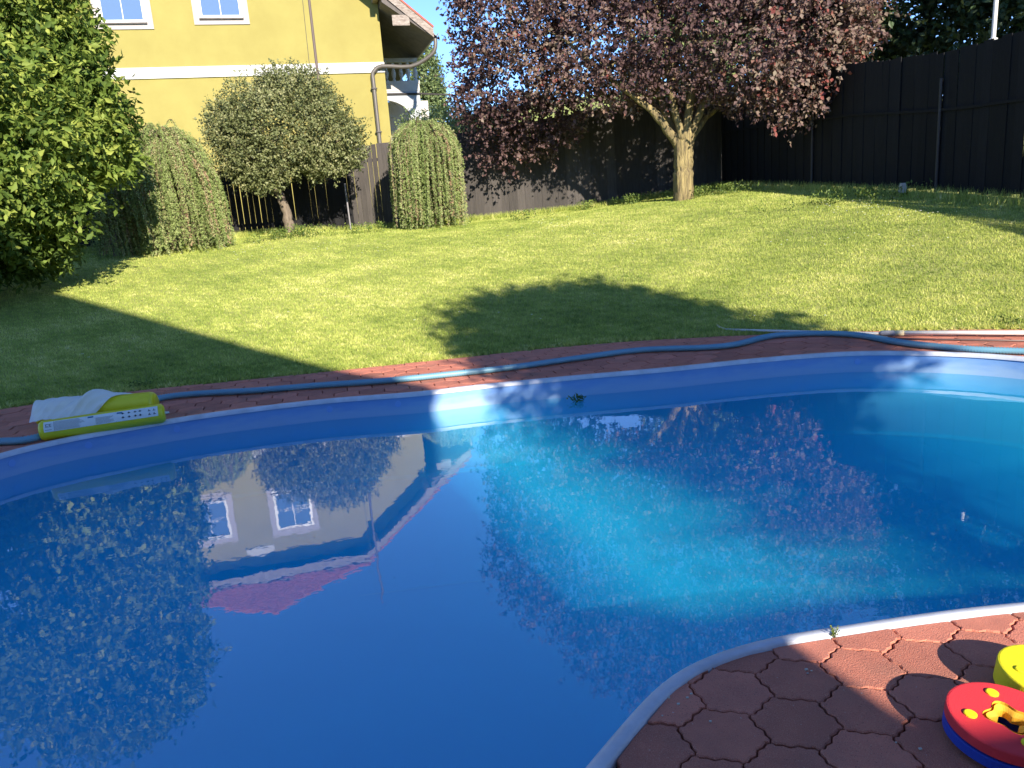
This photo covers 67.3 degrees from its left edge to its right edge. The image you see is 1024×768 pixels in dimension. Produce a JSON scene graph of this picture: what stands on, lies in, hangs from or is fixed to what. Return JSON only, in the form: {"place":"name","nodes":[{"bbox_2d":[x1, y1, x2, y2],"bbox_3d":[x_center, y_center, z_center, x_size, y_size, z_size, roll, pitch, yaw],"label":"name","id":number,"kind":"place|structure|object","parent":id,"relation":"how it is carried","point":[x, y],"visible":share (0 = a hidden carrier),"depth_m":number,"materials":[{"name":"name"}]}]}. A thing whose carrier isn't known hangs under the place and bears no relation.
{"place":"outdoors","nodes":[
{"label":"outdoors","id":0,"kind":"place"},
{"bbox_2d":[0,351,1023,767],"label":"swimming pool","id":1,"kind":"structure","parent":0,"point":[222,589],"depth_m":5.08,"materials":[{"name":"blue plastic"}]},
{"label":"water","id":2,"kind":"structure","parent":1,"relation":"in","visible":0},
{"bbox_2d":[566,392,585,405],"bbox_3d":[0.564,0.135,6.542,0.154,0.103,0.146,-12,15,-29],"label":"leaf clump","id":3,"kind":"object","parent":2,"relation":"on","point":[578,397],"visible":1,"depth_m":6.54,"materials":[{"name":"green plant"}]},
{"bbox_2d":[0,329,1023,767],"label":"paving","id":4,"kind":"structure","parent":0,"point":[860,701],"depth_m":2.41,"materials":[{"name":"red brick"}]},
{"bbox_2d":[36,392,168,440],"bbox_3d":[-3.331,0.229,6.241,1.031,0.213,0.658,-9,14,-20],"label":"inflatable float","id":5,"kind":"object","parent":4,"relation":"on","point":[122,411],"visible":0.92,"depth_m":6.02,"materials":[{"name":"yellow plastic"}]},
{"bbox_2d":[29,389,132,422],"bbox_3d":[-3.495,0.155,6.262,0.755,0.201,0.244,-6,13,-6],"label":"thin cloth","id":6,"kind":"object","parent":5,"relation":"on","point":[92,401],"visible":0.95,"depth_m":6.21,"materials":[{"name":"white fabric"}]},
{"bbox_2d":[0,330,1023,445],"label":"pool hose","id":7,"kind":"object","parent":4,"relation":"on","point":[526,365],"visible":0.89,"depth_m":6.99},
{"bbox_2d":[661,668,921,749],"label":"crumbs","id":8,"kind":"object","parent":4,"relation":"on","point":[806,669],"visible":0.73,"depth_m":2.34,"materials":[{"name":"beige"}]},
{"bbox_2d":[830,625,839,637],"bbox_3d":[1.086,0.836,2.587,0.033,0.048,0.040,1,14,21],"label":"weed","id":9,"kind":"object","parent":4,"relation":"on","point":[833,633],"visible":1,"depth_m":2.59,"materials":[{"name":"green plant"}]},
{"bbox_2d":[716,324,1023,336],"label":"telescopic pole","id":10,"kind":"object","parent":4,"relation":"on","point":[886,333],"visible":0.73,"depth_m":7.27,"materials":[{"name":"white metal"}]},
{"bbox_2d":[897,338,1023,341],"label":"thin rod","id":11,"kind":"object","parent":4,"relation":"on","point":[960,339],"visible":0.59,"depth_m":6.98,"materials":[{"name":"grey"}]},
{"bbox_2d":[942,710,1023,767],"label":"swim disc","id":12,"kind":"object","parent":4,"relation":"on","point":[971,751],"visible":0.34,"depth_m":2.00,"materials":[{"name":"blue plastic"}]},
{"bbox_2d":[944,682,1023,766],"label":"swim disc","id":13,"kind":"object","parent":12,"relation":"on","point":[973,711],"visible":1,"depth_m":2.06,"materials":[{"name":"red plastic"}]},
{"bbox_2d":[993,645,1023,691],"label":"swim disc","id":14,"kind":"object","parent":4,"relation":"on","point":[1009,669],"visible":0.84,"depth_m":2.25,"materials":[{"name":"yellow plastic"}]},
{"bbox_2d":[0,95,1023,408],"bbox_3d":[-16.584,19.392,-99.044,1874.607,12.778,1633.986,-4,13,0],"label":"lawn","id":15,"kind":"structure","parent":0,"point":[980,239],"depth_m":9.87,"materials":[{"name":"green plant"}]},
{"bbox_2d":[0,215,85,283],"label":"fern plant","id":16,"kind":"object","parent":15,"relation":"on","point":[75,259],"visible":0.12,"depth_m":12.04,"materials":[{"name":"green plant"}]},
{"bbox_2d":[0,0,154,294],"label":"magnolia shrub","id":17,"kind":"object","parent":15,"relation":"on","point":[67,135],"visible":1,"depth_m":10.80,"materials":[{"name":"green plant"}]},
{"bbox_2d":[87,191,140,258],"bbox_3d":[-7.567,-2.985,14.552,0.884,1.412,0.958,-11,15,-25],"label":"weeping larch","id":18,"kind":"object","parent":15,"relation":"on","point":[112,231],"visible":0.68,"depth_m":14.38,"materials":[{"name":"green plant"}]},
{"bbox_2d":[108,119,235,257],"bbox_3d":[-6.718,-3.757,14.952,2.179,2.597,1.977,8,18,41],"label":"weeping larch","id":19,"kind":"object","parent":15,"relation":"on","point":[183,177],"visible":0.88,"depth_m":14.49,"materials":[{"name":"green plant"}]},
{"bbox_2d":[68,154,353,248],"bbox_3d":[-7.342,-3.868,16.784,7.756,1.915,0.154,-9,14,-19],"label":"wooden fence","id":20,"kind":"object","parent":15,"relation":"on","point":[330,206],"visible":0.14,"depth_m":17.53,"materials":[{"name":"brown wood"}]},
{"bbox_2d":[24,0,453,228],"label":"yellow house","id":21,"kind":"structure","parent":15,"relation":"on","point":[180,59],"depth_m":26.55,"materials":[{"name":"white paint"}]},
{"bbox_2d":[90,0,153,29],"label":"window","id":22,"kind":"structure","parent":21,"relation":"in","point":[118,14],"depth_m":25.26,"materials":[{"name":"grey"}]},
{"bbox_2d":[191,0,249,24],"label":"window","id":23,"kind":"structure","parent":21,"relation":"in","point":[205,12],"depth_m":26.00,"materials":[{"name":"grey"}]},
{"bbox_2d":[193,57,372,231],"bbox_3d":[-4.673,-4.755,15.814,3.250,3.623,3.066,-16,18,-42],"label":"round leafed tree","id":24,"kind":"object","parent":15,"relation":"on","point":[253,142],"visible":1,"depth_m":15.24,"materials":[{"name":"green plant"}]},
{"bbox_2d":[302,0,324,141],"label":"antenna mast","id":25,"kind":"object","parent":15,"relation":"on","point":[313,35],"visible":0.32,"depth_m":17.21,"materials":[{"name":"grey metal"}]},
{"bbox_2d":[344,183,351,229],"bbox_3d":[-3.720,-3.939,17.482,0.060,1.201,0.040,-4,13,0],"label":"fence stake","id":26,"kind":"object","parent":15,"relation":"on","point":[347,205],"visible":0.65,"depth_m":17.44,"materials":[{"name":"grey metal"}]},
{"bbox_2d":[349,143,392,226],"bbox_3d":[-3.250,-4.524,18.002,1.073,2.094,0.152,-4,13,0],"label":"wooden fence","id":27,"kind":"object","parent":15,"relation":"on","point":[363,200],"visible":0.68,"depth_m":17.94,"materials":[{"name":"grey wood"}]},
{"bbox_2d":[387,116,469,229],"bbox_3d":[-1.790,-4.345,16.102,1.537,2.367,1.650,-10,14,-23],"label":"weeping larch","id":28,"kind":"object","parent":15,"relation":"on","point":[420,151],"visible":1,"depth_m":15.75,"materials":[{"name":"green plant"}]},
{"bbox_2d":[405,43,453,121],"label":"poplar tree","id":29,"kind":"object","parent":15,"relation":"on","point":[430,82],"visible":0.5,"depth_m":40.69,"materials":[{"name":"green plant"}]},
{"bbox_2d":[389,100,524,136],"bbox_3d":[-2.123,-7.848,23.991,2.938,2.217,5.967,-16,18,-42],"label":"garden bush","id":30,"kind":"object","parent":15,"relation":"on","point":[449,118],"visible":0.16,"depth_m":23.18,"materials":[{"name":"green plant"}]},
{"bbox_2d":[0,321,1023,409],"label":"grass rim","id":31,"kind":"object","parent":15,"relation":"on","point":[526,349],"depth_m":7.78,"materials":[{"name":"green plant"}]},
{"bbox_2d":[128,197,932,350],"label":"daisies","id":32,"kind":"object","parent":15,"relation":"on","point":[632,243],"visible":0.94,"depth_m":11.43,"materials":[{"name":"white plant"}]},
{"bbox_2d":[128,179,933,257],"bbox_3d":[-0.071,-3.438,15.454,14.313,0.654,5.668,-1,13,13],"label":"weed patch","id":33,"kind":"object","parent":15,"relation":"on","point":[637,198],"visible":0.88,"depth_m":15.50,"materials":[{"name":"green plant"}]},
{"bbox_2d":[386,95,721,223],"bbox_3d":[1.052,-5.151,18.009,7.830,2.616,0.168,-4,13,-1],"label":"wooden fence","id":34,"kind":"object","parent":15,"relation":"on","point":[619,156],"visible":0.41,"depth_m":17.98,"materials":[{"name":"grey wood"}]},
{"bbox_2d":[123,315,1023,389],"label":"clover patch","id":35,"kind":"object","parent":15,"relation":"on","point":[139,385],"visible":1,"depth_m":7.50,"materials":[{"name":"green plant"}]},
{"bbox_2d":[435,0,910,200],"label":"purple plum tree","id":36,"kind":"object","parent":15,"relation":"on","point":[781,18],"visible":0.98,"depth_m":14.71,"materials":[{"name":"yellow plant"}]},
{"bbox_2d":[601,1,912,103],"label":"leafy tree","id":37,"kind":"object","parent":15,"relation":"on","point":[673,40],"visible":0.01,"depth_m":23.98,"materials":[{"name":"plant"}]},
{"bbox_2d":[721,31,1023,197],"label":"wooden fence","id":38,"kind":"object","parent":15,"relation":"on","point":[884,122],"visible":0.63,"depth_m":11.88,"materials":[{"name":"black wood"}]},
{"bbox_2d":[776,0,1023,94],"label":"leafy tree","id":39,"kind":"object","parent":15,"relation":"on","point":[895,31],"visible":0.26,"depth_m":14.64,"materials":[{"name":"green plant"}]},
{"bbox_2d":[898,183,906,192],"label":"stone block","id":40,"kind":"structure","parent":15,"relation":"on","point":[903,185],"depth_m":11.78,"materials":[{"name":"grey stone"}]},
{"bbox_2d":[886,0,1023,116],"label":"leafy tree","id":41,"kind":"object","parent":15,"relation":"on","point":[1004,6],"visible":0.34,"depth_m":13.71,"materials":[{"name":"green plant"}]},
{"bbox_2d":[990,0,998,39],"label":"flag pole","id":42,"kind":"object","parent":15,"relation":"on","point":[994,18],"visible":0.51,"depth_m":11.91,"materials":[{"name":"white metal"}]},
{"bbox_2d":[76,180,1023,253],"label":"long grass","id":43,"kind":"structure","parent":0,"point":[813,186],"depth_m":14.70,"materials":[{"name":"green plant"}]},
{"bbox_2d":[403,0,1012,353],"label":"sky","id":44,"kind":"structure","parent":0,"point":[426,8],"materials":[{"name":"blue"}]}
]}

